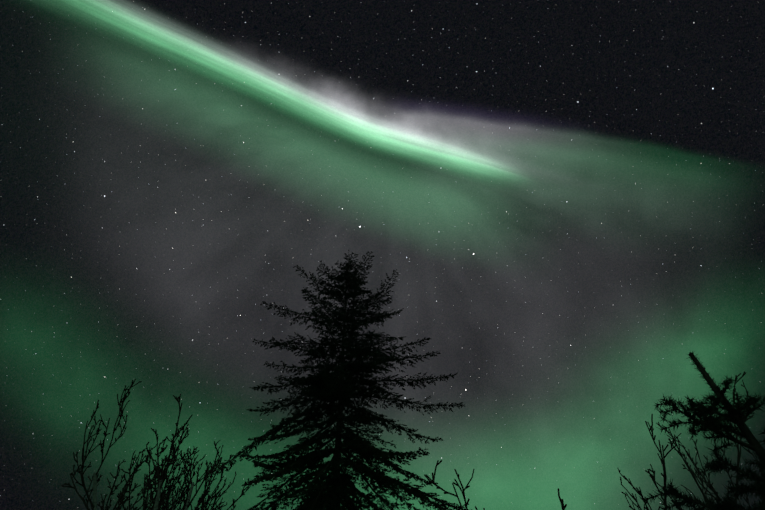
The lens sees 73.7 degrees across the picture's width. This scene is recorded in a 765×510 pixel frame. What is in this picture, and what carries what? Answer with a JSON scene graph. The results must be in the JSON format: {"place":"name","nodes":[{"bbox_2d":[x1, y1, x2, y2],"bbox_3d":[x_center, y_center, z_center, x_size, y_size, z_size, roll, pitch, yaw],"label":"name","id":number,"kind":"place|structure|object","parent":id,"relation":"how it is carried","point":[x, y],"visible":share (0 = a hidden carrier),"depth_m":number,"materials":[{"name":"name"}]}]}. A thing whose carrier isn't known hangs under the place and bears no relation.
{"place":"outdoors","nodes":[
{"label":"outdoors","id":0,"kind":"place"},
{"bbox_2d":[0,0,764,509],"label":"sky","id":1,"kind":"structure","parent":0,"point":[566,198],"materials":[{"name":"green"}]},
{"bbox_3d":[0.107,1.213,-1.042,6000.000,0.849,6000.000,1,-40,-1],"label":"ground","id":2,"kind":"structure","parent":0,"visible":0},
{"bbox_2d":[61,379,259,509],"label":"bare shrub","id":3,"kind":"object","parent":2,"relation":"on","point":[160,476],"visible":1,"depth_m":4.11,"materials":[{"name":"black plant"}]},
{"bbox_2d":[209,250,471,509],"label":"spruce tree","id":4,"kind":"object","parent":2,"relation":"on","point":[334,489],"visible":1,"depth_m":10.67,"materials":[{"name":"black plant"}]},
{"bbox_2d":[424,414,676,509],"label":"bare shrub","id":5,"kind":"object","parent":2,"relation":"on","point":[636,489],"visible":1,"depth_m":1.42,"materials":[{"name":"black plant"}]},
{"bbox_2d":[621,371,764,509],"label":"bare shrub","id":6,"kind":"object","parent":2,"relation":"on","point":[700,474],"visible":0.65,"depth_m":1.57,"materials":[{"name":"black plant"}]},
{"bbox_2d":[640,351,764,509],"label":"conifer tree","id":7,"kind":"object","parent":2,"relation":"on","point":[717,425],"visible":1,"depth_m":1.15,"materials":[{"name":"black plant"}]}
]}

